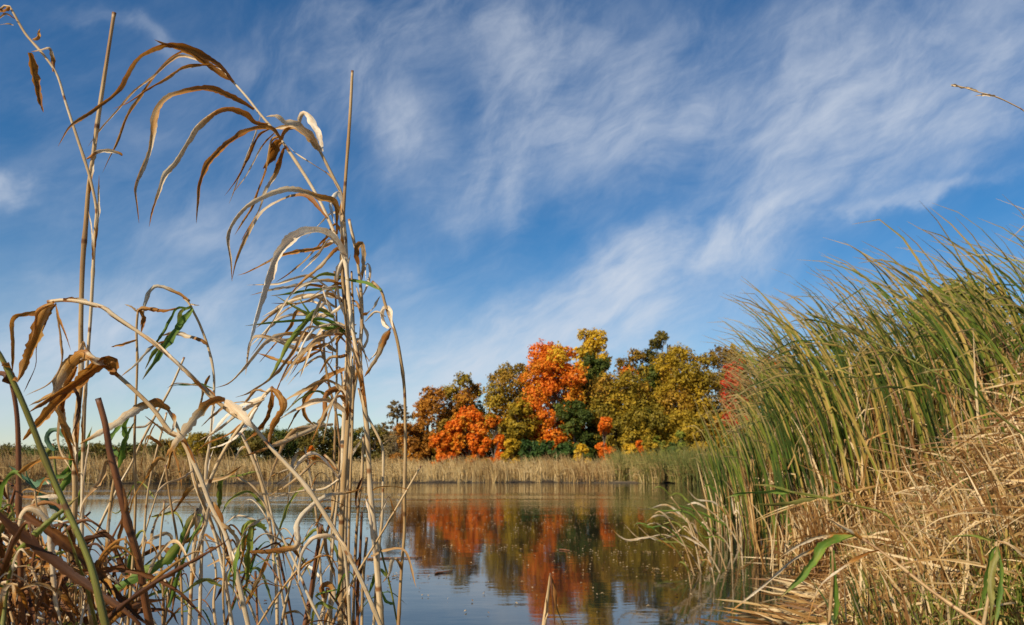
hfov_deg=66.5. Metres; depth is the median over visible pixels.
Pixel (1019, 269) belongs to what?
cattail
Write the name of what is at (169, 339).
reed stalk
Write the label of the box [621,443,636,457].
shrub
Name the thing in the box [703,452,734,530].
cattail
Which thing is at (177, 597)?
dead reed
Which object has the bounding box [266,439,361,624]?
reed stalk
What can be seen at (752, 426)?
cattail
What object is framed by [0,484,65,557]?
dead reed
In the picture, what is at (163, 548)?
dead reed
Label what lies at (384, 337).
reed stalk
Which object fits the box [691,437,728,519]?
cattail
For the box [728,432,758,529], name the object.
cattail
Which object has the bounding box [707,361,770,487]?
cattail
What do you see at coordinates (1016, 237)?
cattail
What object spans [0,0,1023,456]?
sky
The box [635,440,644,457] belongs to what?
shrub
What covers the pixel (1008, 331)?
cattail
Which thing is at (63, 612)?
dead reed
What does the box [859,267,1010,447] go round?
cattail
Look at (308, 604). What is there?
reed stalk
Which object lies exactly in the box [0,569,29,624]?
dead reed
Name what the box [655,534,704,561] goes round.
reed stalk
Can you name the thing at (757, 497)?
cattail
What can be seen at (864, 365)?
cattail
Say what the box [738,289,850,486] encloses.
cattail
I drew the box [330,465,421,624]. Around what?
reed stalk
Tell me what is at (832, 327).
cattail
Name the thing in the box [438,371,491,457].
olive tree
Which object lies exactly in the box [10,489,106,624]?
dead reed
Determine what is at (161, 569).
reed stalk
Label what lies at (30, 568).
dead reed
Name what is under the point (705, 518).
reed stalk
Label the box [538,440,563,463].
shrub
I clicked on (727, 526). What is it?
reed stalk
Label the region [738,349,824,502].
cattail
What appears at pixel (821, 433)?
cattail
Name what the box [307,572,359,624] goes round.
dead reed
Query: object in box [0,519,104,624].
dead reed
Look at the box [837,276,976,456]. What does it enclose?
cattail
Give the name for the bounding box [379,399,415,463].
bare tree
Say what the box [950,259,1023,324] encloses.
cattail
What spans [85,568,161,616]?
dead reed
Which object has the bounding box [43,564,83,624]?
dead reed
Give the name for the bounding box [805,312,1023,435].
reed stalk
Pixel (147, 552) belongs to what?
dead reed
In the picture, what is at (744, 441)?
cattail
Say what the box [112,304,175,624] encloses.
reed stalk
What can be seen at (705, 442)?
shrub
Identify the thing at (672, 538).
reed stalk
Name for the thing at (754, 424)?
cattail
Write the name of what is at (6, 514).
dead reed
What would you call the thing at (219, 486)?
reed stalk
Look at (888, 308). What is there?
cattail
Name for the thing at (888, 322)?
cattail
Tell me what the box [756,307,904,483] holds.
cattail
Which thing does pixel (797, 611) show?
fallen reeds
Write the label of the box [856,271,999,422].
cattail
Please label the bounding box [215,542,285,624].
dead reed
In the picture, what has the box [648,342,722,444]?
golden tree
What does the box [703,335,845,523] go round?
cattail
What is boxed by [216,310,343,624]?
reed stalk
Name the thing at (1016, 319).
cattail
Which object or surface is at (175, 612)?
dead reed
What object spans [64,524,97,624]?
dead reed
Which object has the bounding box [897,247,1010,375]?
cattail
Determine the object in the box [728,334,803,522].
cattail
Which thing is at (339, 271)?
reed stalk
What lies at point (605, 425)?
slender orange tree
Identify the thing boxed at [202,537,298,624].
dead reed
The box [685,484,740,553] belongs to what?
reed stalk
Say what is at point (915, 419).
cattail
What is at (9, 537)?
dead reed
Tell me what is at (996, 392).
cattail
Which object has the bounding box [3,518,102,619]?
dead reed
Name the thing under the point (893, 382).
cattail
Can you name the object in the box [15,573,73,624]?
dead reed
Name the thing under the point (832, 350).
cattail
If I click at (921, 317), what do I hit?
cattail
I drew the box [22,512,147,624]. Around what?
dead reed
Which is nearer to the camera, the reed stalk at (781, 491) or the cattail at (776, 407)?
the reed stalk at (781, 491)
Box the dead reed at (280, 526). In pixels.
[225,487,314,624]
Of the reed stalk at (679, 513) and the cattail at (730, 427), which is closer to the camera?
the reed stalk at (679, 513)
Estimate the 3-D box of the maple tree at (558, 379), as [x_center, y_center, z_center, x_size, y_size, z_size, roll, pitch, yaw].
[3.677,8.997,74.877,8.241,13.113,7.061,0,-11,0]
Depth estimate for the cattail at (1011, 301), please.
5.59 m
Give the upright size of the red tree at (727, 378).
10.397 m
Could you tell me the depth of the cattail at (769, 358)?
10.90 m
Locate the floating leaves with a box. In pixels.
[115,490,769,612]
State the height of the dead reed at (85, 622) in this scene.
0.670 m
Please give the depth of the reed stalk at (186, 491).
1.20 m
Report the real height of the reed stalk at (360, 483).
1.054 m
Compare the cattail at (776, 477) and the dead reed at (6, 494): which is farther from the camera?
the cattail at (776, 477)
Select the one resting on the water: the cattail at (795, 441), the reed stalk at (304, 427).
the reed stalk at (304, 427)
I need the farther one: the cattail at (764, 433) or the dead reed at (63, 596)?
the cattail at (764, 433)
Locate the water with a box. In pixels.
[1,482,809,624]
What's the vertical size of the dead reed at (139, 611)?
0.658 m
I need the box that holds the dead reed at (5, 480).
[0,470,23,560]
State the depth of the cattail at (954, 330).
6.37 m
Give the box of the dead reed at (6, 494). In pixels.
[0,481,47,576]
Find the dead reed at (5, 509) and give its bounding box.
[2,498,58,572]
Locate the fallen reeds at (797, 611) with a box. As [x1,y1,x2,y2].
[696,557,881,624]
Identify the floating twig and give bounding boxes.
[367,557,421,559]
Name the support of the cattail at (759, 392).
on the ground at (451, 480)
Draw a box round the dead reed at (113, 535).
[76,488,131,621]
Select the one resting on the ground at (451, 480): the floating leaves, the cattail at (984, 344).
the cattail at (984, 344)
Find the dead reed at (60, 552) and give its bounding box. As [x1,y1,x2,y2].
[34,551,78,596]
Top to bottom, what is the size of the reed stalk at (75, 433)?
1.547 m
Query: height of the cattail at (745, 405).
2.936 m
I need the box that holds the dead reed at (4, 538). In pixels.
[0,479,20,620]
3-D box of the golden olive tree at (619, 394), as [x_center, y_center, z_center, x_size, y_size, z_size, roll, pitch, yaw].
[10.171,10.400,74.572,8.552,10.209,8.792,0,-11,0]
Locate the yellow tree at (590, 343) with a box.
[571,327,612,401]
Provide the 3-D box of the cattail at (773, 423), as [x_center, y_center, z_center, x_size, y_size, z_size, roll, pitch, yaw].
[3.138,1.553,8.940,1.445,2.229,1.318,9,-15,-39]
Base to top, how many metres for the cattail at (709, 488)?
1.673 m
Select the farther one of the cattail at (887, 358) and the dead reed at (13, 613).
the cattail at (887, 358)
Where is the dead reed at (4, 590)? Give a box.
[0,548,29,617]
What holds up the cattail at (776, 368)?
on the ground at (451, 480)
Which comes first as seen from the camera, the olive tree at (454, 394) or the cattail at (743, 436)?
the cattail at (743, 436)
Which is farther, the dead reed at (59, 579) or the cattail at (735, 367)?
the cattail at (735, 367)
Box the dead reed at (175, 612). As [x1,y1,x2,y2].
[165,573,212,624]
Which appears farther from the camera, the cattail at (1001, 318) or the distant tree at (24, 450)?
the distant tree at (24, 450)
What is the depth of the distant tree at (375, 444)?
156.14 m
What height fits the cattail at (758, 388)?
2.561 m
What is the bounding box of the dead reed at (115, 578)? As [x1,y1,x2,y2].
[58,559,187,623]
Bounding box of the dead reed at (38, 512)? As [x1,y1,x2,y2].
[17,505,61,624]
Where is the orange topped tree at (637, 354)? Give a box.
[613,347,646,377]
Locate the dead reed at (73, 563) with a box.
[27,543,110,622]
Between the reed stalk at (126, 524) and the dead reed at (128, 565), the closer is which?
the reed stalk at (126, 524)
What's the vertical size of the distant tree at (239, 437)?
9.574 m
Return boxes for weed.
[9,427,91,611]
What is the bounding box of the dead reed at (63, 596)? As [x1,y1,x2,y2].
[10,575,115,624]
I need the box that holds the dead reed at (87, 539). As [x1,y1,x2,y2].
[47,531,125,624]
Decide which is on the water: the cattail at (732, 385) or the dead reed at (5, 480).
the dead reed at (5, 480)
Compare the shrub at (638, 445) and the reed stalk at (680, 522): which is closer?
the reed stalk at (680, 522)
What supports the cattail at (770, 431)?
on the ground at (451, 480)
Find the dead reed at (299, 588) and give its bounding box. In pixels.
[282,499,348,621]
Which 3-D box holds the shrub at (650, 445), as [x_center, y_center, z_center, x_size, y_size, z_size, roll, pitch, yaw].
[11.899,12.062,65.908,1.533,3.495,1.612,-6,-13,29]
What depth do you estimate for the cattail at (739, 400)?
10.99 m
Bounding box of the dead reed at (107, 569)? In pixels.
[24,566,207,623]
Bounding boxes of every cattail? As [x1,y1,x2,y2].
[687,399,743,523]
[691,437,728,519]
[693,391,752,493]
[693,400,730,527]
[696,431,740,533]
[699,325,819,486]
[699,414,736,528]
[700,438,715,523]
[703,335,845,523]
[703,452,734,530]
[704,393,755,531]
[706,319,822,541]
[706,400,760,467]
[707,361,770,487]
[708,403,751,449]
[710,413,748,539]
[711,381,775,480]
[711,402,741,528]
[711,406,738,524]
[711,449,739,534]
[712,295,856,457]
[712,340,785,492]
[712,352,824,523]
[714,367,768,468]
[714,370,773,498]
[716,391,758,479]
[717,368,784,503]
[718,345,774,432]
[718,420,774,552]
[719,338,796,460]
[719,350,785,411]
[719,366,769,472]
[720,358,775,442]
[720,414,768,548]
[721,418,750,521]
[722,401,758,481]
[723,316,849,524]
[723,410,763,535]
[724,367,767,426]
[724,393,762,513]
[725,348,819,495]
[725,378,783,554]
[726,352,797,534]
[727,326,896,554]
[728,329,857,508]
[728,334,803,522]
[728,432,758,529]
[729,279,921,544]
[729,337,797,399]
[730,279,928,540]
[730,296,877,502]
[731,321,841,466]
[731,361,784,512]
[731,408,782,524]
[732,435,760,539]
[733,326,795,415]
[733,371,769,467]
[733,381,792,549]
[734,403,769,528]
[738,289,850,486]
[738,300,815,475]
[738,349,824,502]
[738,385,781,502]
[739,354,790,439]
[742,288,962,503]
[742,336,791,403]
[744,293,918,505]
[746,418,772,523]
[747,406,797,559]
[749,282,911,494]
[753,298,811,438]
[753,392,793,554]
[754,352,909,511]
[755,323,912,545]
[755,325,822,439]
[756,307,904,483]
[756,319,807,397]
[757,317,826,393]
[762,283,960,526]
[763,262,948,507]
[764,298,881,482]
[765,295,904,437]
[766,315,852,499]
[766,318,876,488]
[766,389,813,533]
[767,264,909,479]
[770,306,900,440]
[772,284,878,445]
[773,408,821,520]
[774,269,950,469]
[779,350,920,530]
[780,324,846,428]
[781,241,981,504]
[784,310,912,490]
[786,426,808,516]
[790,297,946,498]
[803,292,904,431]
[806,323,913,444]
[807,237,1003,445]
[809,266,941,439]
[812,266,934,463]
[813,271,971,482]
[817,254,950,464]
[819,317,931,459]
[820,274,978,502]
[830,280,906,438]
[831,282,938,441]
[831,282,945,463]
[831,292,1000,521]
[831,320,900,422]
[832,301,925,370]
[835,314,918,404]
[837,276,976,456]
[838,311,962,419]
[844,277,940,429]
[846,296,913,438]
[848,258,1012,480]
[850,259,1023,460]
[855,219,1023,416]
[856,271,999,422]
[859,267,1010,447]
[861,205,1010,469]
[861,267,989,380]
[862,241,1021,446]
[865,249,968,461]
[874,321,939,434]
[879,275,995,450]
[882,259,1023,389]
[886,273,957,332]
[894,282,1023,425]
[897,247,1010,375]
[901,247,1023,427]
[903,239,1023,407]
[910,295,1005,395]
[911,251,1023,420]
[916,203,1023,438]
[916,282,1021,399]
[925,209,1023,331]
[928,240,1023,356]
[929,226,1023,293]
[937,249,1023,360]
[942,259,1023,359]
[948,218,1023,329]
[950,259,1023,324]
[950,279,1022,375]
[959,195,1023,273]
[966,230,1023,403]
[970,278,1023,356]
[980,200,1023,309]
[982,249,1023,361]
[984,223,1023,307]
[993,294,1023,309]
[996,213,1023,318]
[996,247,1023,332]
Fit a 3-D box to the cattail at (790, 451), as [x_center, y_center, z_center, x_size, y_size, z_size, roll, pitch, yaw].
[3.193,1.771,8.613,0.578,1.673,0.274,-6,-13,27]
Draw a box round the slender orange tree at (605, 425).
[594,417,615,458]
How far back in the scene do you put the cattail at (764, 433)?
8.64 m
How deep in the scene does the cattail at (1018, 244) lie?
6.96 m
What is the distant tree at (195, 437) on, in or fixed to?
on the ground at (451, 480)
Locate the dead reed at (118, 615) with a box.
[109,551,202,624]
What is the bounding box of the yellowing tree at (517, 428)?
[498,397,544,465]
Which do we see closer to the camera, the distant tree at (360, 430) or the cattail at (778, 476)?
the cattail at (778, 476)
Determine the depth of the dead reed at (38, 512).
0.82 m
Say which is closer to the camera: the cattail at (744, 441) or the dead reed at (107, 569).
the dead reed at (107, 569)
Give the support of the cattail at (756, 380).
on the ground at (451, 480)
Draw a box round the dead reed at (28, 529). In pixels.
[9,496,56,563]
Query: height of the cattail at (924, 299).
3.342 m
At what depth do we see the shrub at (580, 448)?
65.64 m
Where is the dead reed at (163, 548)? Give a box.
[146,539,210,596]
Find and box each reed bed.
[0,442,246,483]
[0,450,743,483]
[598,440,737,483]
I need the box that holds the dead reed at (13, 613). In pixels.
[1,535,82,624]
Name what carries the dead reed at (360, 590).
on the ground at (451, 480)
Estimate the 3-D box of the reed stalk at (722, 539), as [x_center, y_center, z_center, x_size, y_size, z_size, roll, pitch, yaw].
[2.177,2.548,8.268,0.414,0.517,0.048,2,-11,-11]
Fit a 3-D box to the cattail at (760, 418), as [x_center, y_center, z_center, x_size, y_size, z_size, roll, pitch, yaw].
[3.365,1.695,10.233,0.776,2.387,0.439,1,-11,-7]
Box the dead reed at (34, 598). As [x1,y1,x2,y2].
[30,574,46,624]
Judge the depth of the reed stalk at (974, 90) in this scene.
1.80 m
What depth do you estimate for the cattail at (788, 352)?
10.33 m
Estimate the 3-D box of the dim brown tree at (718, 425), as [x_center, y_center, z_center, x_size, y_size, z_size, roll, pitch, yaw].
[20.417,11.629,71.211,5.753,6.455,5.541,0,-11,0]
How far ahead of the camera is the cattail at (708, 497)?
12.16 m
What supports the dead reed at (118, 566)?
on the ground at (451, 480)
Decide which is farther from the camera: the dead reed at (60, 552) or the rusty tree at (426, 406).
the rusty tree at (426, 406)
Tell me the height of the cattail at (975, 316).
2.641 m
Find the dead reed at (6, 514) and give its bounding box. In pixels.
[0,509,24,570]
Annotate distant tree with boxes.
[0,442,31,462]
[21,439,80,461]
[78,441,119,462]
[116,442,138,464]
[129,441,172,462]
[160,438,192,455]
[176,431,220,461]
[201,431,240,461]
[230,427,260,464]
[236,427,281,464]
[257,426,303,463]
[287,427,318,455]
[293,421,340,467]
[319,426,358,464]
[352,426,372,463]
[353,424,394,463]
[371,430,402,451]
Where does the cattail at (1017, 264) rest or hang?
on the ground at (451, 480)
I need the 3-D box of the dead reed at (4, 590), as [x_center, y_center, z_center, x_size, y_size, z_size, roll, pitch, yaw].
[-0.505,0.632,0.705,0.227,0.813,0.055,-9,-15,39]
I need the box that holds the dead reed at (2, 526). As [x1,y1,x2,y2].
[0,517,23,537]
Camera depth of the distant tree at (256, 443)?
155.87 m
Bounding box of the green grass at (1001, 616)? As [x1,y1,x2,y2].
[800,477,1023,624]
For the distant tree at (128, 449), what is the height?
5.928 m
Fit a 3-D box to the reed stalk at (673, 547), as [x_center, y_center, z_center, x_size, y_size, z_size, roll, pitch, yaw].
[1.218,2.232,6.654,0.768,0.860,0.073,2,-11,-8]
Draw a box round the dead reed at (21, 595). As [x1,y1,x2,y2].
[0,559,30,615]
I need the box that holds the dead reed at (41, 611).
[10,576,65,622]
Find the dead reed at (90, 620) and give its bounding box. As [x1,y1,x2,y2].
[58,523,122,624]
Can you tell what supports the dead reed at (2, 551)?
on the ground at (451, 480)
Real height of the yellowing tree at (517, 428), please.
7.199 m
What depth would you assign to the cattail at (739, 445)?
11.28 m
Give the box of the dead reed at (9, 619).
[5,564,45,624]
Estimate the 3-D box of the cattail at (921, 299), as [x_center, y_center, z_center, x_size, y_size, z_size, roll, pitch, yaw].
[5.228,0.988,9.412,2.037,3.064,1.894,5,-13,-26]
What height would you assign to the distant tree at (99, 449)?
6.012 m
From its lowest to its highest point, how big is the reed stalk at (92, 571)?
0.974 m
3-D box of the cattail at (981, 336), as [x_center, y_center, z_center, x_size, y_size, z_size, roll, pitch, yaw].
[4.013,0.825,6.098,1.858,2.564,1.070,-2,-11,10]
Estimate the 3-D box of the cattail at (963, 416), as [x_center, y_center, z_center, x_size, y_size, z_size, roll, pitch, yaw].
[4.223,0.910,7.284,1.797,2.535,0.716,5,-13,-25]
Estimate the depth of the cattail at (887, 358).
8.88 m
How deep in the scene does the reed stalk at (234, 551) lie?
1.54 m
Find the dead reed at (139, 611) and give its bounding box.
[75,607,177,622]
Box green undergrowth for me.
[810,397,1023,624]
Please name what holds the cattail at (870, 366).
on the ground at (451, 480)
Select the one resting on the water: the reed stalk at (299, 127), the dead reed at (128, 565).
the reed stalk at (299, 127)
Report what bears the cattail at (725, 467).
on the ground at (451, 480)
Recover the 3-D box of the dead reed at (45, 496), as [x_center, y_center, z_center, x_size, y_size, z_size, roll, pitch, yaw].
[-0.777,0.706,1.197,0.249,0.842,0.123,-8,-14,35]
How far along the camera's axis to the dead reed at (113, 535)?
1.21 m
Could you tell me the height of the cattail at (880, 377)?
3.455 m
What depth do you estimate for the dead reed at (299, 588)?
1.17 m
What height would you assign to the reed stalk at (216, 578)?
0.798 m
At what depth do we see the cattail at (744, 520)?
10.14 m
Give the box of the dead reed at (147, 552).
[101,545,184,597]
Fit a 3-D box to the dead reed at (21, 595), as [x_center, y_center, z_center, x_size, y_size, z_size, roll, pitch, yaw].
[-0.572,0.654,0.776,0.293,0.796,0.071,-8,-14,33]
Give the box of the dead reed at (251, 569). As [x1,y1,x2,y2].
[194,512,271,622]
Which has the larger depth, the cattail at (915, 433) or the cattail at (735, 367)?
the cattail at (735, 367)
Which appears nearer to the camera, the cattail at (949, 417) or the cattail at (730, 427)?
the cattail at (949, 417)
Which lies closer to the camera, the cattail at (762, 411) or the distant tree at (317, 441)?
the cattail at (762, 411)
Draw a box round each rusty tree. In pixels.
[389,422,430,464]
[403,385,451,466]
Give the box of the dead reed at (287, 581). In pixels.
[229,533,338,624]
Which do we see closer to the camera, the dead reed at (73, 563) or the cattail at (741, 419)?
the dead reed at (73, 563)
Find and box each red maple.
[428,430,452,465]
[441,404,492,464]
[481,412,505,465]
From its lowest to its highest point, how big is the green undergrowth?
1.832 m
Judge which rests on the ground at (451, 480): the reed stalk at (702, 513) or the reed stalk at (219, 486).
the reed stalk at (702, 513)
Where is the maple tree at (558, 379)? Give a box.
[515,338,588,450]
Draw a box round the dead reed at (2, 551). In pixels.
[0,538,17,621]
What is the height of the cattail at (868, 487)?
2.788 m
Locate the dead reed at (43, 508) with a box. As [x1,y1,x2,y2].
[27,499,90,609]
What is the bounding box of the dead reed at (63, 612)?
[23,557,110,621]
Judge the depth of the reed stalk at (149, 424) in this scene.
1.40 m
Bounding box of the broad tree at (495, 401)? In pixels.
[478,362,535,463]
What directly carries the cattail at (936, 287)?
on the ground at (451, 480)
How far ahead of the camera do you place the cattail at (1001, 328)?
6.59 m
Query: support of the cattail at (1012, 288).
on the ground at (451, 480)
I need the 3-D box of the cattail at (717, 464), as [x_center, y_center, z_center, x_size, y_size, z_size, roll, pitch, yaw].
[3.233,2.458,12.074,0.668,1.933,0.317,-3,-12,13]
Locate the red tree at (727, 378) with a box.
[719,359,751,454]
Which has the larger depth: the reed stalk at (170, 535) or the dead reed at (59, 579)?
the reed stalk at (170, 535)
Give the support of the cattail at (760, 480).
on the ground at (451, 480)
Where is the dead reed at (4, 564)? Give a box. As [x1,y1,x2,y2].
[0,521,31,582]
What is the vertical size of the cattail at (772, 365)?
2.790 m
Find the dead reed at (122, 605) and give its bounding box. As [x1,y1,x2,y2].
[98,539,227,624]
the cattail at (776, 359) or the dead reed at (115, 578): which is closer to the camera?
the dead reed at (115, 578)
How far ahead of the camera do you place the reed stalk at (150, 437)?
1.38 m
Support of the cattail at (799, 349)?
on the ground at (451, 480)
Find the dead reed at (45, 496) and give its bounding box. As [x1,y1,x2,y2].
[16,494,70,618]
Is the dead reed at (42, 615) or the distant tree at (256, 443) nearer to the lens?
the dead reed at (42, 615)
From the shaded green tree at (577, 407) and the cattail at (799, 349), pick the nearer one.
the cattail at (799, 349)
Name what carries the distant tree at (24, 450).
on the ground at (451, 480)
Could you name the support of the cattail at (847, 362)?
on the ground at (451, 480)
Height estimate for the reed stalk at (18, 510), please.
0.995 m
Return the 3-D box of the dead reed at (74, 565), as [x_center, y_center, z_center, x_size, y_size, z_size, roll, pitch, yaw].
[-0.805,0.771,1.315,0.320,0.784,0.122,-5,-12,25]
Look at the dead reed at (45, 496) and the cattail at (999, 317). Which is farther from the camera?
the cattail at (999, 317)
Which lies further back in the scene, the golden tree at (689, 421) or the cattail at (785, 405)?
the golden tree at (689, 421)
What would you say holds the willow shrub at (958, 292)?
on the ground at (451, 480)
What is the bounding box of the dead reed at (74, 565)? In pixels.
[42,529,114,621]
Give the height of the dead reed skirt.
1.529 m
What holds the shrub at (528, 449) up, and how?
on the ground at (451, 480)
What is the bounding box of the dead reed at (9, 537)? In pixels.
[5,493,78,604]
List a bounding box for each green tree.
[550,399,600,463]
[582,352,611,457]
[634,362,664,429]
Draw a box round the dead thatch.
[785,321,1023,624]
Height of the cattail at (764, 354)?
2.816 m
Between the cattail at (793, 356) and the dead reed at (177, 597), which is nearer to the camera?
the dead reed at (177, 597)
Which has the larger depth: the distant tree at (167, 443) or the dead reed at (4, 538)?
the distant tree at (167, 443)
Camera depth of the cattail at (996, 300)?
8.34 m
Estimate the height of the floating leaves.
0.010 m
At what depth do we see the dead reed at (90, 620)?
0.98 m
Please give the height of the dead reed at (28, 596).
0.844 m
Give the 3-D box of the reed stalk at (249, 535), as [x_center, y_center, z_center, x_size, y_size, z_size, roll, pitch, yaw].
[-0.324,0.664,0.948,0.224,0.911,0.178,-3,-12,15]
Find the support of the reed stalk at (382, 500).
on the water
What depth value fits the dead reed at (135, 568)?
1.47 m
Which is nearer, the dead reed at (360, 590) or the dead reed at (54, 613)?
the dead reed at (54, 613)
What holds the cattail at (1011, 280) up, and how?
on the ground at (451, 480)
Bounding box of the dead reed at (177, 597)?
[107,562,184,622]
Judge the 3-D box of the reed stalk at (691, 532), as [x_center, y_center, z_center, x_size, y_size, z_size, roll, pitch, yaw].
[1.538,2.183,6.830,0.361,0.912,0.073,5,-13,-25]
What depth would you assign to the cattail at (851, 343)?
8.91 m
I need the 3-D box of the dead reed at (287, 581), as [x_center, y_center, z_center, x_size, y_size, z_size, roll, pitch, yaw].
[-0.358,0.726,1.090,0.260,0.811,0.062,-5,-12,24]
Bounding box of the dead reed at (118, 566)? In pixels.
[45,544,140,617]
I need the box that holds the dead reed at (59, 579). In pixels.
[55,545,136,622]
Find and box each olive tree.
[430,416,488,463]
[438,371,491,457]
[581,367,662,463]
[611,402,672,457]
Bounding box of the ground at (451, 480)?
[22,461,826,608]
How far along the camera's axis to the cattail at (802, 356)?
10.16 m
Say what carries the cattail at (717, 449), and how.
on the ground at (451, 480)
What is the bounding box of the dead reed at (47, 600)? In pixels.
[29,581,106,624]
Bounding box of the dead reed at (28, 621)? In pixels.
[26,575,46,624]
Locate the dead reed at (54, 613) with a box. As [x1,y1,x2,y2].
[13,561,75,624]
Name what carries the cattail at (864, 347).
on the ground at (451, 480)
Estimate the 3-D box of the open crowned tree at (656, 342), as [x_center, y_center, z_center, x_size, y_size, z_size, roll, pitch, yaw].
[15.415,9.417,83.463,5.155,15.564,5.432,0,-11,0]
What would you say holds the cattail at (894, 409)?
on the ground at (451, 480)
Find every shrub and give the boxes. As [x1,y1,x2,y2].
[307,445,315,464]
[500,438,519,462]
[518,439,543,463]
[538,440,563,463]
[555,442,573,463]
[572,443,590,462]
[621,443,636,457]
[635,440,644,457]
[643,435,659,455]
[667,442,677,457]
[672,430,689,455]
[693,441,716,455]
[891,277,1023,418]
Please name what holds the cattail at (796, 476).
on the ground at (451, 480)
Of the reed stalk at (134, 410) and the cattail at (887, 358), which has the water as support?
the reed stalk at (134, 410)
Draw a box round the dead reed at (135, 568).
[105,541,167,605]
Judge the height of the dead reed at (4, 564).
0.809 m
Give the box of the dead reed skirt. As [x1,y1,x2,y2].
[732,442,917,585]
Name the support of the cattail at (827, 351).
on the ground at (451, 480)
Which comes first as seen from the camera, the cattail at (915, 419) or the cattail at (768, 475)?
the cattail at (915, 419)
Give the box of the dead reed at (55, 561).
[0,512,140,624]
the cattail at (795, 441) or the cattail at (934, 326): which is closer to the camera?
the cattail at (934, 326)
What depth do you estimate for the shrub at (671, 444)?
67.44 m
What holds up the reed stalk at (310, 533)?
on the water
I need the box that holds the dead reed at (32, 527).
[4,520,46,613]
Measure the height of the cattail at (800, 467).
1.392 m
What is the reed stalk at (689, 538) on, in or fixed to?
on the ground at (451, 480)
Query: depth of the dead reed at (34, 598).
0.89 m
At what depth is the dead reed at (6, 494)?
1.40 m
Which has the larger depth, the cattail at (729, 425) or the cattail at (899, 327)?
the cattail at (729, 425)
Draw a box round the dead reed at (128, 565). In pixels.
[112,529,168,624]
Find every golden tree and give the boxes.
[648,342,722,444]
[662,407,728,456]
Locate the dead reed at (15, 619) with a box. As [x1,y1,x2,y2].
[8,562,76,624]
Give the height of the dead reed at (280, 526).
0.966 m
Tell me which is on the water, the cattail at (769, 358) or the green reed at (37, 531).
the green reed at (37, 531)
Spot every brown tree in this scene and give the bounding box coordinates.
[704,344,760,414]
[706,409,751,457]
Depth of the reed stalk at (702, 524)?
6.99 m
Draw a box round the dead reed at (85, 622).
[83,600,140,624]
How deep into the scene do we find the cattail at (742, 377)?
11.85 m
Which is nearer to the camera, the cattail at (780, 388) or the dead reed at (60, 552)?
the dead reed at (60, 552)
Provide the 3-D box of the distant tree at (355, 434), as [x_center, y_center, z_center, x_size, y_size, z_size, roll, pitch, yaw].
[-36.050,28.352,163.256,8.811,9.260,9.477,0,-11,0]
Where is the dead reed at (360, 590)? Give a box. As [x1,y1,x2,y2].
[315,561,397,624]
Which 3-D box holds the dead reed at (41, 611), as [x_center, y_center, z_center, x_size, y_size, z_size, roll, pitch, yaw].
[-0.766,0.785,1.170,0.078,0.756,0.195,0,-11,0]
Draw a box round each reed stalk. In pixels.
[0,5,100,622]
[0,351,109,624]
[0,368,74,624]
[9,297,382,624]
[22,477,161,624]
[23,349,362,624]
[58,40,383,624]
[64,12,122,621]
[80,398,233,624]
[80,418,135,604]
[88,357,184,550]
[95,397,153,624]
[108,508,203,624]
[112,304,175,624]
[112,412,183,624]
[120,450,181,624]
[122,284,214,624]
[123,539,173,624]
[129,457,242,624]
[159,500,194,622]
[175,524,255,624]
[187,386,286,624]
[204,536,240,624]
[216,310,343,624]
[216,432,278,624]
[216,532,268,622]
[221,446,310,624]
[226,477,323,624]
[246,219,379,624]
[251,271,369,623]
[264,271,369,624]
[266,111,350,624]
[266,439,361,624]
[270,528,337,624]
[287,447,338,624]
[297,533,350,624]
[302,524,335,624]
[315,581,340,624]
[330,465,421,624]
[335,70,353,624]
[348,279,406,624]
[352,437,364,624]
[353,512,362,624]
[357,388,409,624]
[359,537,367,624]
[364,547,396,624]
[542,573,563,624]
[609,522,691,574]
[626,523,701,571]
[637,511,694,574]
[639,486,703,557]
[640,521,720,572]
[646,511,708,548]
[648,493,726,570]
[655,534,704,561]
[667,502,740,546]
[670,509,700,571]
[678,557,691,587]
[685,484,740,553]
[689,509,701,570]
[698,528,732,554]
[700,551,715,583]
[702,517,711,549]
[718,506,732,568]
[726,484,907,568]
[728,517,982,624]
[731,492,742,565]
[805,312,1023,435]
[824,545,839,624]
[947,535,1023,624]
[951,84,1023,110]
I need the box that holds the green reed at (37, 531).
[0,496,78,624]
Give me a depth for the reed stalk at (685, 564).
5.95 m
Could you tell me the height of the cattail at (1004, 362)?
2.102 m
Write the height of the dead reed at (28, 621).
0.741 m
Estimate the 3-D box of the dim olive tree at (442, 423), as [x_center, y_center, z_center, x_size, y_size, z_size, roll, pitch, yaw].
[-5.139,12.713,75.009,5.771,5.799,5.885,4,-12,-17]
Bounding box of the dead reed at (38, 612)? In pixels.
[37,568,95,623]
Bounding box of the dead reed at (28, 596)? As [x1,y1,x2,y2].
[0,521,42,624]
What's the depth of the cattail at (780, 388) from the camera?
8.32 m
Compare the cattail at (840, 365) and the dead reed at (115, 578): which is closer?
the dead reed at (115, 578)
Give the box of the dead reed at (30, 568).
[13,565,45,592]
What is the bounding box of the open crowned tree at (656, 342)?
[637,330,669,390]
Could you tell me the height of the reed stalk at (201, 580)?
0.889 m
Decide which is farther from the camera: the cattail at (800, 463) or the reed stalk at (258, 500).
the cattail at (800, 463)
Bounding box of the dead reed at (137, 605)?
[97,599,166,623]
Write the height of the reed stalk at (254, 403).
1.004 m
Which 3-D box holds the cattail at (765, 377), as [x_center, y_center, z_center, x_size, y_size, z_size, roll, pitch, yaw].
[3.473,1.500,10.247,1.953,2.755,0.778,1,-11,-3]
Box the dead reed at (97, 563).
[30,538,138,624]
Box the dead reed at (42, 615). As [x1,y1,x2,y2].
[25,533,115,624]
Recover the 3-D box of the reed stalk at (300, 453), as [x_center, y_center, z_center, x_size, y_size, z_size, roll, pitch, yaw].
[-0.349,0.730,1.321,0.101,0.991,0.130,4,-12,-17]
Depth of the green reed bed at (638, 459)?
48.06 m

